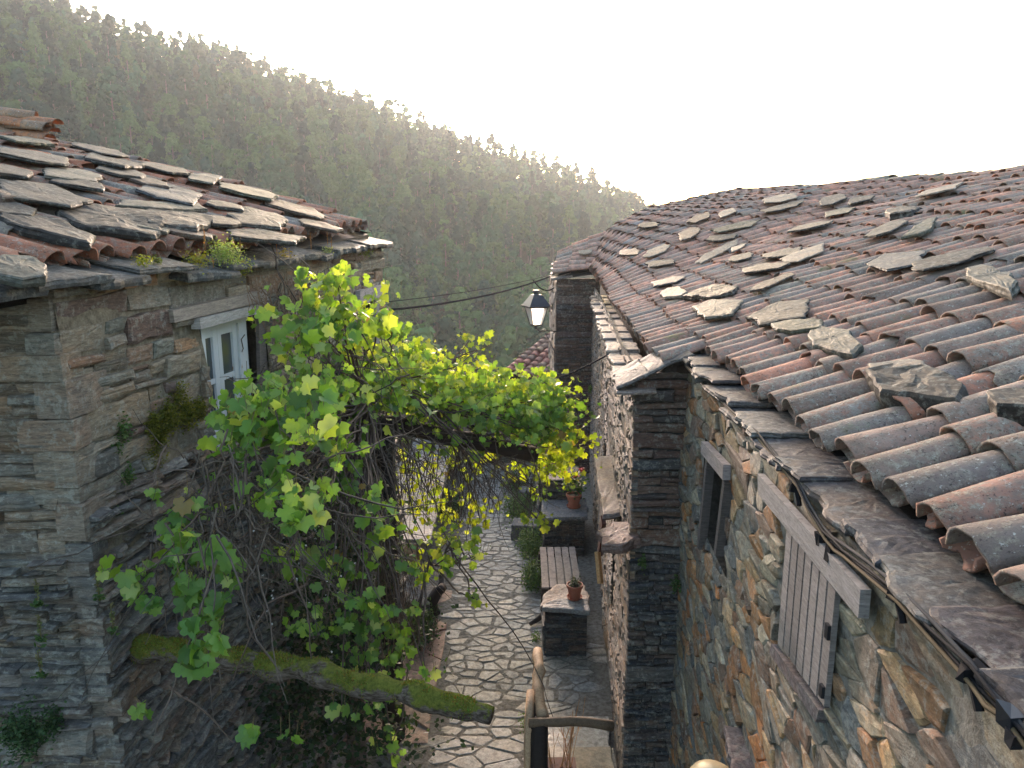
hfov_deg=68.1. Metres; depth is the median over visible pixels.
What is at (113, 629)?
pennywort
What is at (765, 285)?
loose slate
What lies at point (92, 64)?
narrow tree
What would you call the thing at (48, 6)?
narrow tree
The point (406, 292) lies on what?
round tree
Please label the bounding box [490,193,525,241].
round tree
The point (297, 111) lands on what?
conifer tree
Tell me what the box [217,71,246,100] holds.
round tree
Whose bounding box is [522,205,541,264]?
eucalyptus tree
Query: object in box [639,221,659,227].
loose slate
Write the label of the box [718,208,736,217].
loose slate
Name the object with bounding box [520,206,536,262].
narrow tree
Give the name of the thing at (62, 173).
loose slate
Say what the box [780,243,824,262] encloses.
loose slate
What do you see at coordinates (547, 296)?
feathery tree
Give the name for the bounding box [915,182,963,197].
loose slate
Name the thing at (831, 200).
loose slate
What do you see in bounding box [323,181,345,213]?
feathery tree
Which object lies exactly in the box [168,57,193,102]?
narrow tree
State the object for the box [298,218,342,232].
loose slate
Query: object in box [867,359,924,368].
loose slate
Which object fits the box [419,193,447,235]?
round tree
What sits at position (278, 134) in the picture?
round tree
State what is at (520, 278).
round tree
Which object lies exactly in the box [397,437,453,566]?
retaining wall
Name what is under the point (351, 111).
round tree
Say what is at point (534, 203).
pointed tree
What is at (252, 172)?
conifer tree
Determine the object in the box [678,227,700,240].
loose slate
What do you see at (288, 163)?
eucalyptus tree
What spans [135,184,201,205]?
loose slate
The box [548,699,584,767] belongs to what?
plant
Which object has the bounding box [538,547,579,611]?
wooden bench
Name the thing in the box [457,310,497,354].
round tree
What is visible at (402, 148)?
round tree
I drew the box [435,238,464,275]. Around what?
round tree
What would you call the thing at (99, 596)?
pennywort
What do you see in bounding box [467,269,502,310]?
round tree
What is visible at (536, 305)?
street lantern
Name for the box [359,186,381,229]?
eucalyptus tree
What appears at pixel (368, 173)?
feathery tree
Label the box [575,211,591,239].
conifer tree
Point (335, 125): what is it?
conifer tree
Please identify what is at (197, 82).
eucalyptus tree
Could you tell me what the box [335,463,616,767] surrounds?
lane bed
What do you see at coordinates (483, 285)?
narrow tree
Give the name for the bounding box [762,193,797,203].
loose slate
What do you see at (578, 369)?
overhead cable
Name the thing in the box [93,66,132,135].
eucalyptus tree
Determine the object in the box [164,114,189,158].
conifer tree
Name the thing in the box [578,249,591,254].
loose slate
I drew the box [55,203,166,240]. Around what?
loose slate
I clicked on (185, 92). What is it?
pointed tree
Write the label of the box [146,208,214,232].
loose slate
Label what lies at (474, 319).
pointed tree
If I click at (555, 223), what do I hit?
narrow tree
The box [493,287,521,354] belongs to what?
eucalyptus tree
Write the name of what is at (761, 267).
loose slate
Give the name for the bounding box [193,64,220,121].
eucalyptus tree
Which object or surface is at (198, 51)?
pointed tree
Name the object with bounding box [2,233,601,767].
grape vine
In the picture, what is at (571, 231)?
narrow tree
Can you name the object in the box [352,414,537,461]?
pergola beam
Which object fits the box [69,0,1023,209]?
sky
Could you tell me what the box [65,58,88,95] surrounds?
conifer tree
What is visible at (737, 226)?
loose slate
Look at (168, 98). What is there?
round tree
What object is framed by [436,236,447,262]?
eucalyptus tree
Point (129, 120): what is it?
feathery tree
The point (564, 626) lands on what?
stone block
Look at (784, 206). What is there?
loose slate
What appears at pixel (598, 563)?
wooden board
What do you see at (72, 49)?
round tree
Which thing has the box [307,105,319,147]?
feathery tree
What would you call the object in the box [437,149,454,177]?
eucalyptus tree
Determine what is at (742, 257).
loose slate
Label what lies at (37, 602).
pennywort
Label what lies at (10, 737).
sedum clump
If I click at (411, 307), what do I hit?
overhead cable
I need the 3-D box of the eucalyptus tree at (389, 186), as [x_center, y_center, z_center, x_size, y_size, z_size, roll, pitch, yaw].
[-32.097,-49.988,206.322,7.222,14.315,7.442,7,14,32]
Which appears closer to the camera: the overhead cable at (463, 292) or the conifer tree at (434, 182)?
the overhead cable at (463, 292)
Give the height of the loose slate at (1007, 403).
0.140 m
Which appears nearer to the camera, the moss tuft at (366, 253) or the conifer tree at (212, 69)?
the moss tuft at (366, 253)
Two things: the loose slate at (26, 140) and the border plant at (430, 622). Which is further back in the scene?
the border plant at (430, 622)
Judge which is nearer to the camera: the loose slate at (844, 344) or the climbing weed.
the loose slate at (844, 344)
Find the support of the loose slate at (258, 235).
on the stone cottage
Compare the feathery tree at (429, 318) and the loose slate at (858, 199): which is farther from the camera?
the feathery tree at (429, 318)
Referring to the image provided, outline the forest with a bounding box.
[0,0,656,382]
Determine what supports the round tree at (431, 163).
on the hillside
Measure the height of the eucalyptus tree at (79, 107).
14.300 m
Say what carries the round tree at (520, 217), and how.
on the hillside
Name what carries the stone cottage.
on the lane bed
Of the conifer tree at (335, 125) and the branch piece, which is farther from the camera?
the conifer tree at (335, 125)
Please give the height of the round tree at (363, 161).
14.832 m
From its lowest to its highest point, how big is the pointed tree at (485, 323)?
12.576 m
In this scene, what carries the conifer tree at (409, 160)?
on the hillside
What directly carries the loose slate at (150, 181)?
on the stone cottage
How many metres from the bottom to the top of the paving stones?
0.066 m
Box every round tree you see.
[0,60,43,109]
[27,11,78,66]
[46,68,98,138]
[62,39,99,88]
[151,93,181,130]
[168,49,201,82]
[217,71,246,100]
[219,148,255,181]
[241,74,276,105]
[241,123,298,185]
[307,120,333,159]
[307,159,331,190]
[314,166,347,206]
[319,175,347,212]
[331,133,358,167]
[333,153,370,183]
[336,165,375,222]
[340,104,376,138]
[348,153,369,185]
[372,232,390,249]
[382,269,413,333]
[384,266,424,346]
[389,145,408,182]
[404,158,458,223]
[404,264,450,315]
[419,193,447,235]
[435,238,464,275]
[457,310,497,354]
[466,200,477,232]
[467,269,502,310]
[489,273,548,350]
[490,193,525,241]
[498,209,539,259]
[516,257,552,287]
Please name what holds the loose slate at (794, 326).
on the stone house at (768, 637)
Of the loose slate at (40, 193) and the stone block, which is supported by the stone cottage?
the loose slate at (40, 193)
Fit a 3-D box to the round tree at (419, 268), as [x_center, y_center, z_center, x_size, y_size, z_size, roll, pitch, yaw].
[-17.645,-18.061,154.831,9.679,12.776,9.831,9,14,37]
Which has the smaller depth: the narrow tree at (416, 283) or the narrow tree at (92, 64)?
the narrow tree at (416, 283)
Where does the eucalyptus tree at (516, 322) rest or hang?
on the hillside
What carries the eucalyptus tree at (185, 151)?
on the hillside
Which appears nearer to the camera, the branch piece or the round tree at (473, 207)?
the branch piece
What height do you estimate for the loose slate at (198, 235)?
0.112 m
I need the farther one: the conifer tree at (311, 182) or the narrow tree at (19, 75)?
the conifer tree at (311, 182)
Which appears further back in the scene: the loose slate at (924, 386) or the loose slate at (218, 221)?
the loose slate at (218, 221)
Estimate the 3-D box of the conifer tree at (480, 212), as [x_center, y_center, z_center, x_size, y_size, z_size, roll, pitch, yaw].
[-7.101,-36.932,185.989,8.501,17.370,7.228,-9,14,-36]
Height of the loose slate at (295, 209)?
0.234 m
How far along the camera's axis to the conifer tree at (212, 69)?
242.75 m
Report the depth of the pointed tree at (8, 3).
212.25 m
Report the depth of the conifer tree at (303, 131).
227.55 m
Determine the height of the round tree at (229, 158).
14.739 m
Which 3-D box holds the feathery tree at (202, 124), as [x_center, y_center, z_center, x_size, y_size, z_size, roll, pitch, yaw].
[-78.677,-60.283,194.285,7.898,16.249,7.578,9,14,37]
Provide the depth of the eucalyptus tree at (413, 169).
209.26 m
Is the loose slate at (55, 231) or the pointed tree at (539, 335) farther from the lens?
the pointed tree at (539, 335)
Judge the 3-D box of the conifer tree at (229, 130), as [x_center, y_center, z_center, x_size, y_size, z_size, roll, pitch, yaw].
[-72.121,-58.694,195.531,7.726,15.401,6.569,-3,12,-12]
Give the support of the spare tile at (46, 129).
on the spare tile at (30, 133)
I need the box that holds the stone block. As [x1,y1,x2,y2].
[540,584,589,656]
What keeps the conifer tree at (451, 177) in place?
on the hillside
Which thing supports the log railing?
on the paving stones
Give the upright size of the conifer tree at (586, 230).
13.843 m
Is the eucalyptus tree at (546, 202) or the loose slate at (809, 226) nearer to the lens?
the loose slate at (809, 226)
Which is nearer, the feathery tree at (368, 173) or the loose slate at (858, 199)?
the loose slate at (858, 199)
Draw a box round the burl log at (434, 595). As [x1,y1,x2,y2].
[427,583,446,615]
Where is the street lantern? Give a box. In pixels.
[521,290,557,357]
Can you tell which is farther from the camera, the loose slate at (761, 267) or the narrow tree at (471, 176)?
the narrow tree at (471, 176)
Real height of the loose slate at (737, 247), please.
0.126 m
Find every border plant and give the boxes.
[403,598,445,657]
[439,489,472,523]
[497,482,536,528]
[499,462,525,497]
[508,517,542,563]
[517,553,541,594]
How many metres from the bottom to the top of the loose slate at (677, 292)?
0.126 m
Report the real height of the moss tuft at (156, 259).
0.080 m
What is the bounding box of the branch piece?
[529,613,540,625]
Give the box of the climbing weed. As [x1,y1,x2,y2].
[588,384,593,418]
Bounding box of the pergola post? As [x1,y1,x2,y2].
[375,429,404,743]
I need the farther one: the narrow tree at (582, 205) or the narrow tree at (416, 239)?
the narrow tree at (582, 205)
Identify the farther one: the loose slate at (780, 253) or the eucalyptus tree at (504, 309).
the eucalyptus tree at (504, 309)
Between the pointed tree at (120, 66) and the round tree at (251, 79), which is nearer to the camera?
the pointed tree at (120, 66)
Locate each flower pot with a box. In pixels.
[555,465,589,508]
[566,575,582,600]
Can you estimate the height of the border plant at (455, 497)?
0.643 m
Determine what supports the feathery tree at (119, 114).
on the hillside
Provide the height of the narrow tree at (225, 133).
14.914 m
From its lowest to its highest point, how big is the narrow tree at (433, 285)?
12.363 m
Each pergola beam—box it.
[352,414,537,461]
[396,388,547,462]
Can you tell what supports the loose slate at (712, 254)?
on the stone house at (768, 637)
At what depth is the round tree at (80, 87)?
174.87 m
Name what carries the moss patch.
attached to the stone cottage
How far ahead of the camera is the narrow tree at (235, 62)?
263.25 m
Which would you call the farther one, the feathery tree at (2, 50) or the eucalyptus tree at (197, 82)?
the eucalyptus tree at (197, 82)
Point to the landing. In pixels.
(594, 757)
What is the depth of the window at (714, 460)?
5.08 m
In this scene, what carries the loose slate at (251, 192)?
on the stone cottage
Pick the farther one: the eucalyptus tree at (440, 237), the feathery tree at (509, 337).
the eucalyptus tree at (440, 237)
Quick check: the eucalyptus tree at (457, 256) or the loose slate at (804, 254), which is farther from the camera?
the eucalyptus tree at (457, 256)
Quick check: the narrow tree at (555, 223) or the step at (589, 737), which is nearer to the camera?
the step at (589, 737)
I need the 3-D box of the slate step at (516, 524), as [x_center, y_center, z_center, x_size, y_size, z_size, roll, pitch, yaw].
[0.253,2.594,13.594,0.554,0.295,0.420,0,12,0]
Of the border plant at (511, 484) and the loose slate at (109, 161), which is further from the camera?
the border plant at (511, 484)
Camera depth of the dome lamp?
3.79 m
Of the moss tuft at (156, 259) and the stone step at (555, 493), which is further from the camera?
the stone step at (555, 493)
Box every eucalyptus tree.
[31,54,55,110]
[70,94,87,142]
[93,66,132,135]
[107,121,132,154]
[181,149,199,171]
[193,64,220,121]
[196,66,217,103]
[255,158,285,189]
[281,153,303,192]
[341,173,366,216]
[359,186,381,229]
[372,208,394,237]
[385,173,401,207]
[398,140,406,165]
[402,166,428,203]
[421,241,452,297]
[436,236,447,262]
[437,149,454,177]
[446,249,468,299]
[472,236,493,289]
[475,191,490,232]
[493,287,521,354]
[496,303,535,352]
[500,210,524,261]
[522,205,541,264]
[527,308,548,344]
[535,191,561,255]
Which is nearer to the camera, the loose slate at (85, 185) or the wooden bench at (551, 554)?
the loose slate at (85, 185)
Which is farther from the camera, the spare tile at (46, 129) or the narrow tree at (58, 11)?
the narrow tree at (58, 11)
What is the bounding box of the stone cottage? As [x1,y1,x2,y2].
[0,131,410,767]
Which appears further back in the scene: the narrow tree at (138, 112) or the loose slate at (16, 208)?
the narrow tree at (138, 112)
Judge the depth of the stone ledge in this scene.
12.76 m
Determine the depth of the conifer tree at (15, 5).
207.15 m
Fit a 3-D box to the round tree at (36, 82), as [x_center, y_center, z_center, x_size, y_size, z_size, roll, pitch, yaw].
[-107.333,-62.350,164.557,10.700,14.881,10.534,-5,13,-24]
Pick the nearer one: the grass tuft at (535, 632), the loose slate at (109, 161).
the loose slate at (109, 161)
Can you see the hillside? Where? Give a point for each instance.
(524, 255)
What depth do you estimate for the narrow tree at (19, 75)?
157.08 m
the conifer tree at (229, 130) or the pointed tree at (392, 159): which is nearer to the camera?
the conifer tree at (229, 130)
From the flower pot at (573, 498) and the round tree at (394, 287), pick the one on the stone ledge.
the flower pot at (573, 498)
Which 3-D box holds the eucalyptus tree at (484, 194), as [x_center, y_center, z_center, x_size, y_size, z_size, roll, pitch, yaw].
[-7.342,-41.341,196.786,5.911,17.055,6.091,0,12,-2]
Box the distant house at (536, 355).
[502,332,549,384]
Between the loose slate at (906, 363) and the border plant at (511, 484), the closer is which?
the loose slate at (906, 363)
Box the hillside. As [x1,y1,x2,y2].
[23,49,593,376]
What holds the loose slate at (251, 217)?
on the stone cottage
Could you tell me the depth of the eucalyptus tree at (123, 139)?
167.61 m
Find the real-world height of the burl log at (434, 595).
0.482 m
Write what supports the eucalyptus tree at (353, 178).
on the hillside
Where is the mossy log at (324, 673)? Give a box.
[127,632,494,724]
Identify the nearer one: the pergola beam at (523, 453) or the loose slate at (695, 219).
the pergola beam at (523, 453)
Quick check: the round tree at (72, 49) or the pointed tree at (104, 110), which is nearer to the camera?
the pointed tree at (104, 110)
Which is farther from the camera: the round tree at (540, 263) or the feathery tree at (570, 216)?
the feathery tree at (570, 216)
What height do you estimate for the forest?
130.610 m
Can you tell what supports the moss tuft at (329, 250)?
on the stone cottage
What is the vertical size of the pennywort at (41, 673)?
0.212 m
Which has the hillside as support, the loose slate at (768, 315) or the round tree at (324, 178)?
the round tree at (324, 178)
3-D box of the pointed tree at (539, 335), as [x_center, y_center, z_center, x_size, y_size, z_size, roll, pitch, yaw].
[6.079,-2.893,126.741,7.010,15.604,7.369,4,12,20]
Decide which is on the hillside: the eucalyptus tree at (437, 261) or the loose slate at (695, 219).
the eucalyptus tree at (437, 261)
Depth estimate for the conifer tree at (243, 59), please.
282.18 m
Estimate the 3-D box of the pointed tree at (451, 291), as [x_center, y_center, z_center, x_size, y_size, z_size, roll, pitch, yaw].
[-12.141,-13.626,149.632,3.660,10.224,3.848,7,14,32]
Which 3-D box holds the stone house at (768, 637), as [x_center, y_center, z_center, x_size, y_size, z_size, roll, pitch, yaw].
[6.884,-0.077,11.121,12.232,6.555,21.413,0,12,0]
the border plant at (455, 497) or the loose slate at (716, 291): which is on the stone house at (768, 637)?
the loose slate at (716, 291)
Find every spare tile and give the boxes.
[0,107,38,117]
[0,116,22,126]
[0,125,12,131]
[2,119,55,129]
[12,128,55,138]
[21,116,63,126]
[31,126,60,132]
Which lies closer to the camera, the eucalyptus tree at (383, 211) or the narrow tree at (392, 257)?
the narrow tree at (392, 257)
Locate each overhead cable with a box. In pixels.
[389,275,548,301]
[392,276,550,310]
[495,355,605,395]
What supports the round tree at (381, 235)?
on the hillside
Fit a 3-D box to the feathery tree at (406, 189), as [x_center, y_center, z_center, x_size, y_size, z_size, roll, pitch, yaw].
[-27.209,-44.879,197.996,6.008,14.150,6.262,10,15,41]
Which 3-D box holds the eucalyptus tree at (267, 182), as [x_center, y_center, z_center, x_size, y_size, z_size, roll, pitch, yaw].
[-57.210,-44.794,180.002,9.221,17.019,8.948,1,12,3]
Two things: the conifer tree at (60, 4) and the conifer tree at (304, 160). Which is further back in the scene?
the conifer tree at (60, 4)
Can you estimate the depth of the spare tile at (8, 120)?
8.12 m
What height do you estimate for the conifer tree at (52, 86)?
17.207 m
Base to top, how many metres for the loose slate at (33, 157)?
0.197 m
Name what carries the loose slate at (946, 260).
on the stone house at (768, 637)
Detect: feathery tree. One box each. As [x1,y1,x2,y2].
[0,42,14,81]
[22,24,49,100]
[94,73,115,117]
[116,100,143,154]
[119,42,134,89]
[120,109,146,156]
[137,121,167,158]
[161,132,183,165]
[191,116,216,164]
[227,68,248,95]
[247,152,262,187]
[304,135,320,172]
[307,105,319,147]
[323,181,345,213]
[361,171,381,191]
[364,120,377,149]
[390,151,405,182]
[398,185,415,223]
[407,286,435,327]
[438,286,480,353]
[469,232,477,255]
[489,188,502,217]
[493,325,521,379]
[530,287,549,325]
[541,211,564,260]
[561,204,579,246]
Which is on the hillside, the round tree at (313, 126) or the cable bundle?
the round tree at (313, 126)
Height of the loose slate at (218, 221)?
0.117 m
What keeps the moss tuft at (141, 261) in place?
on the stone cottage
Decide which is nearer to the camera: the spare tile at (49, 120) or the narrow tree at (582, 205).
the spare tile at (49, 120)
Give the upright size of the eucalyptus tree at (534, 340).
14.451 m
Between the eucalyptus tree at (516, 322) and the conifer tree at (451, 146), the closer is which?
the eucalyptus tree at (516, 322)
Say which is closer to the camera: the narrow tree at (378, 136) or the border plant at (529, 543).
the border plant at (529, 543)
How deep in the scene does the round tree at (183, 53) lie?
248.62 m
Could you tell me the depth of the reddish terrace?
9.48 m
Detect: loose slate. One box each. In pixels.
[0,135,54,147]
[0,147,69,166]
[0,164,32,180]
[0,180,93,208]
[0,189,22,203]
[0,202,36,215]
[0,212,95,250]
[0,254,47,287]
[42,167,102,181]
[49,179,104,192]
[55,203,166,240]
[71,142,128,157]
[84,152,144,169]
[95,165,145,178]
[115,199,207,212]
[129,177,168,188]
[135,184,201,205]
[137,224,169,234]
[138,162,191,175]
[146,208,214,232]
[166,227,212,240]
[187,173,222,184]
[206,200,243,212]
[212,215,240,228]
[217,181,278,201]
[225,206,287,231]
[226,228,305,245]
[264,200,326,219]
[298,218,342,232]
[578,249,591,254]
[619,248,639,255]
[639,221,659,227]
[643,244,670,257]
[644,259,674,267]
[651,276,685,287]
[660,286,687,299]
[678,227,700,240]
[683,284,738,300]
[687,211,710,223]
[692,299,743,319]
[695,239,737,264]
[707,234,737,241]
[710,219,760,232]
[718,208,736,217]
[729,252,753,261]
[731,243,746,252]
[742,262,790,273]
[745,299,810,327]
[750,272,794,291]
[760,200,803,212]
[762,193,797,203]
[762,247,802,258]
[770,318,823,334]
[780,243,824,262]
[787,220,833,232]
[807,323,863,359]
[818,194,847,205]
[824,207,855,217]
[848,195,874,204]
[863,219,907,237]
[865,250,926,271]
[865,363,968,413]
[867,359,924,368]
[885,206,921,220]
[901,217,936,239]
[911,246,995,271]
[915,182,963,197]
[965,264,1019,300]
[986,387,1023,425]
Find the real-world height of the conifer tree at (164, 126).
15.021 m
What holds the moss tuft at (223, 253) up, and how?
on the stone cottage
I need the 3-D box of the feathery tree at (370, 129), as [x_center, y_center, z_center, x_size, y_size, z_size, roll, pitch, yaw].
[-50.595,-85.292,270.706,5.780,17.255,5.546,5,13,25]
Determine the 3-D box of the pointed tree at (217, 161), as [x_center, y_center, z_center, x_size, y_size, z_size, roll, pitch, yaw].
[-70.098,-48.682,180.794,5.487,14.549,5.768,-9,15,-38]
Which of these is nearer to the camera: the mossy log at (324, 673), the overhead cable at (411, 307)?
the mossy log at (324, 673)
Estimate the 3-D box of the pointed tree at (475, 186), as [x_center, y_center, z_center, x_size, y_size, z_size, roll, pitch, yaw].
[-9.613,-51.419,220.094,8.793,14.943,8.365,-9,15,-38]
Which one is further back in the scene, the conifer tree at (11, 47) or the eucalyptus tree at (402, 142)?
the eucalyptus tree at (402, 142)
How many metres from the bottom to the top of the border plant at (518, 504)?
0.672 m
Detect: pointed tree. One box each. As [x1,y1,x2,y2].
[6,0,25,49]
[74,68,101,126]
[90,100,113,145]
[103,122,122,150]
[117,45,132,87]
[134,48,158,92]
[170,63,206,119]
[189,42,206,82]
[211,149,226,177]
[385,158,398,181]
[435,305,456,343]
[448,289,458,313]
[464,308,477,352]
[466,180,480,221]
[469,315,500,371]
[521,195,544,248]
[532,321,549,338]
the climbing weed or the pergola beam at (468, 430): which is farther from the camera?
the pergola beam at (468, 430)
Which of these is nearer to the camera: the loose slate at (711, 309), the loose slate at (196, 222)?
the loose slate at (196, 222)
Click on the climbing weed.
(589, 391)
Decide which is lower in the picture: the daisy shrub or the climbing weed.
the daisy shrub
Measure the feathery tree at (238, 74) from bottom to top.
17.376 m
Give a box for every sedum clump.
[0,687,67,767]
[108,411,137,515]
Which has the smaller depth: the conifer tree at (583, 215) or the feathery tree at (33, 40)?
the feathery tree at (33, 40)
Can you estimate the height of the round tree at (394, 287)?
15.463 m
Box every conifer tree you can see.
[1,36,30,99]
[8,0,28,49]
[36,16,59,72]
[38,72,79,139]
[53,0,77,20]
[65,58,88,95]
[99,18,119,69]
[102,13,118,60]
[153,114,181,162]
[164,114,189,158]
[208,64,223,98]
[221,125,240,156]
[236,50,251,99]
[245,162,260,187]
[289,103,308,135]
[291,145,321,195]
[297,122,310,144]
[304,174,322,202]
[328,114,345,147]
[387,226,418,314]
[402,143,422,182]
[427,172,445,217]
[432,317,465,372]
[446,168,460,211]
[447,137,460,169]
[454,276,475,350]
[466,198,492,242]
[528,171,537,194]
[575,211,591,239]
[577,222,592,240]
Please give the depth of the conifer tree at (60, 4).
263.29 m
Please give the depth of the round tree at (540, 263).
164.95 m
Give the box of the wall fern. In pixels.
[637,551,681,593]
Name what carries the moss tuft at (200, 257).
on the stone cottage
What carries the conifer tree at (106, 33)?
on the hillside
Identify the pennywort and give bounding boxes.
[29,578,48,607]
[30,645,48,679]
[34,614,47,647]
[92,571,106,600]
[107,602,121,635]
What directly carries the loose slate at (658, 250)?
on the stone house at (768, 637)
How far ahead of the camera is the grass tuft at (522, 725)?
8.34 m
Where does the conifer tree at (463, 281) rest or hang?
on the hillside
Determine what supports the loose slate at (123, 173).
on the stone cottage
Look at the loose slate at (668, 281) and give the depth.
10.80 m
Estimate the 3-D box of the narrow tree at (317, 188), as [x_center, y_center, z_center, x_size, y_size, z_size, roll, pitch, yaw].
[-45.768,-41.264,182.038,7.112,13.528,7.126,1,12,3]
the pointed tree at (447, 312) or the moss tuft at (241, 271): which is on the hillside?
the pointed tree at (447, 312)
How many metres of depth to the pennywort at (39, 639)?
4.15 m
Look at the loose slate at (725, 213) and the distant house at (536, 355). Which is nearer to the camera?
the loose slate at (725, 213)
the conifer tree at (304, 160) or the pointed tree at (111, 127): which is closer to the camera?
the pointed tree at (111, 127)
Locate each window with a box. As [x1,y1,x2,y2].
[201,317,250,446]
[697,441,731,555]
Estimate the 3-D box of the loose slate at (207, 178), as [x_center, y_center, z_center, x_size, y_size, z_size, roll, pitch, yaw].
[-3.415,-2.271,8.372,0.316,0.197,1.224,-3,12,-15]
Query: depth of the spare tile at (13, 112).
8.21 m
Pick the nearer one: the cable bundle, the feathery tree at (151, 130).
the cable bundle
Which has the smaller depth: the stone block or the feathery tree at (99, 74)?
the stone block
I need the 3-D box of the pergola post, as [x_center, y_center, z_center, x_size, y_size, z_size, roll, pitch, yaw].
[-1.282,2.147,7.893,0.247,3.450,0.258,0,12,0]
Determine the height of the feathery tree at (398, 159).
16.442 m
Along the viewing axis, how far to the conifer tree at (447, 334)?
115.12 m
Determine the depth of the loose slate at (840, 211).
11.50 m
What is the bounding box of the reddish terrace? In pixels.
[342,590,451,743]
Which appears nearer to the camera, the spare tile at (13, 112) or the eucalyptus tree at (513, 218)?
the spare tile at (13, 112)
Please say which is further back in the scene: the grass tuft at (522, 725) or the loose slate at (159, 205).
the grass tuft at (522, 725)
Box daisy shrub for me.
[227,427,473,767]
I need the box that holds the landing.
[548,746,616,767]
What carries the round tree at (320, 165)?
on the hillside
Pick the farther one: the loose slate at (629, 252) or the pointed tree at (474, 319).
the pointed tree at (474, 319)
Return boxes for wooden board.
[594,552,603,583]
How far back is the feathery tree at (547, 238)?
205.79 m
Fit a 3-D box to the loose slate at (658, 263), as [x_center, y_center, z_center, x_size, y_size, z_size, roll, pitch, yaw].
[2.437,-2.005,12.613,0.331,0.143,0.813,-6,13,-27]
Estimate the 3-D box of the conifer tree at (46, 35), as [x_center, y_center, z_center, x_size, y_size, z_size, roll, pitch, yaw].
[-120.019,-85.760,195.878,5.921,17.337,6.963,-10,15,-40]
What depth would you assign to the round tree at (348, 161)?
209.57 m
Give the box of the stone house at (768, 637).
[548,165,1023,767]
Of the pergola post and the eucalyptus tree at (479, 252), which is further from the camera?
the eucalyptus tree at (479, 252)
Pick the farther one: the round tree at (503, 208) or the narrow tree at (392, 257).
the round tree at (503, 208)
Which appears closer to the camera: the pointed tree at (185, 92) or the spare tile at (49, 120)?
the spare tile at (49, 120)
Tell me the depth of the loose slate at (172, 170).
8.10 m
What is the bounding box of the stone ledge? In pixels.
[541,499,588,554]
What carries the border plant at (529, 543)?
on the lane bed
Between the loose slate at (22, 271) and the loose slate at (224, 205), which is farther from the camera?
the loose slate at (224, 205)
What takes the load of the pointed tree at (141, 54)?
on the hillside
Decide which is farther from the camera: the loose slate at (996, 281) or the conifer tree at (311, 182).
the conifer tree at (311, 182)
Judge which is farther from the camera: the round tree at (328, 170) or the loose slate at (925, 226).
the round tree at (328, 170)
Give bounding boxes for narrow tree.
[3,68,43,113]
[29,0,55,12]
[54,9,70,37]
[85,55,109,103]
[129,106,149,149]
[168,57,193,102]
[218,123,239,156]
[221,50,250,89]
[310,183,329,206]
[371,128,387,167]
[382,233,414,314]
[406,231,431,280]
[411,265,421,314]
[417,279,443,336]
[463,172,475,198]
[473,280,498,328]
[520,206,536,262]
[539,206,566,263]
[559,209,575,246]
[578,199,591,225]
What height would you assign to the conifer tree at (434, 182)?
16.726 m
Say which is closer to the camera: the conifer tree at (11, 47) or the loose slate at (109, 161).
the loose slate at (109, 161)
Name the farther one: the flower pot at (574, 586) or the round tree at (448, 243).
the round tree at (448, 243)
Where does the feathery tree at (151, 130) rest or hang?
on the hillside
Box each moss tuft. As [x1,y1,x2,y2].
[131,254,152,267]
[152,255,162,264]
[179,245,212,274]
[203,232,254,267]
[232,254,255,282]
[275,245,296,257]
[322,246,333,255]
[358,249,372,259]
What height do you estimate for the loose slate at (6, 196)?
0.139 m
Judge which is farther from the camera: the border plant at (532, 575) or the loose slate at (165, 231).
the border plant at (532, 575)
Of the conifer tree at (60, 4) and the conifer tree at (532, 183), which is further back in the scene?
the conifer tree at (532, 183)
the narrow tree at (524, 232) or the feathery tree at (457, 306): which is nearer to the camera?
the feathery tree at (457, 306)
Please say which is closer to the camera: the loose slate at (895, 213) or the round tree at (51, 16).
the loose slate at (895, 213)
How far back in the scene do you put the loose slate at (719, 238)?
12.61 m
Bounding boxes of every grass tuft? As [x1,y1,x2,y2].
[516,709,524,733]
[531,628,540,643]
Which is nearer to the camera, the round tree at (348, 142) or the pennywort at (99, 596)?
the pennywort at (99, 596)
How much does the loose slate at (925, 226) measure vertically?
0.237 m
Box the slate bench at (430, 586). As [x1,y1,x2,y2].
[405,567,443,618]
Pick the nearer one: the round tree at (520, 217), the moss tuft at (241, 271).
the moss tuft at (241, 271)
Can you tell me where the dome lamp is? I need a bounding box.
[690,759,727,767]
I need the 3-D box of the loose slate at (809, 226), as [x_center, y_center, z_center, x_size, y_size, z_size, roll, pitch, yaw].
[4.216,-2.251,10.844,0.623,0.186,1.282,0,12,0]
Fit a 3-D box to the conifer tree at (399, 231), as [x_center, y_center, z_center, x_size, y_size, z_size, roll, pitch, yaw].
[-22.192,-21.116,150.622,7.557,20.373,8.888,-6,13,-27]
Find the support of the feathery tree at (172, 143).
on the hillside
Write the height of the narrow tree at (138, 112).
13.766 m
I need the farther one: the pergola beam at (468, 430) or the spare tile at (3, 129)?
the pergola beam at (468, 430)
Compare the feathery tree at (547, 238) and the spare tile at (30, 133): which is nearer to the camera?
the spare tile at (30, 133)
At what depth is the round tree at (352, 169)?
182.02 m
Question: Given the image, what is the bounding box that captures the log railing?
[524,647,614,767]
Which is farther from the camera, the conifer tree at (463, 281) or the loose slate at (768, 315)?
the conifer tree at (463, 281)
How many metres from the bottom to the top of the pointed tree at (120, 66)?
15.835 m
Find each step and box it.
[511,517,540,539]
[518,486,537,504]
[536,466,581,525]
[548,716,609,746]
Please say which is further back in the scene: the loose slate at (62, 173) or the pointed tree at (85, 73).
the pointed tree at (85, 73)
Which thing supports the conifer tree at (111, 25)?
on the hillside
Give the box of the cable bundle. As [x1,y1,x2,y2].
[683,362,1023,749]
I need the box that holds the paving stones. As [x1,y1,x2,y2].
[424,465,606,767]
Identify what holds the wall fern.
attached to the stone house at (768, 637)
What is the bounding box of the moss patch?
[141,378,210,472]
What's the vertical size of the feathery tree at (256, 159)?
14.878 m
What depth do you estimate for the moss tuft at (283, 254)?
6.62 m
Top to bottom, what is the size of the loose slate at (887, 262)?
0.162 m

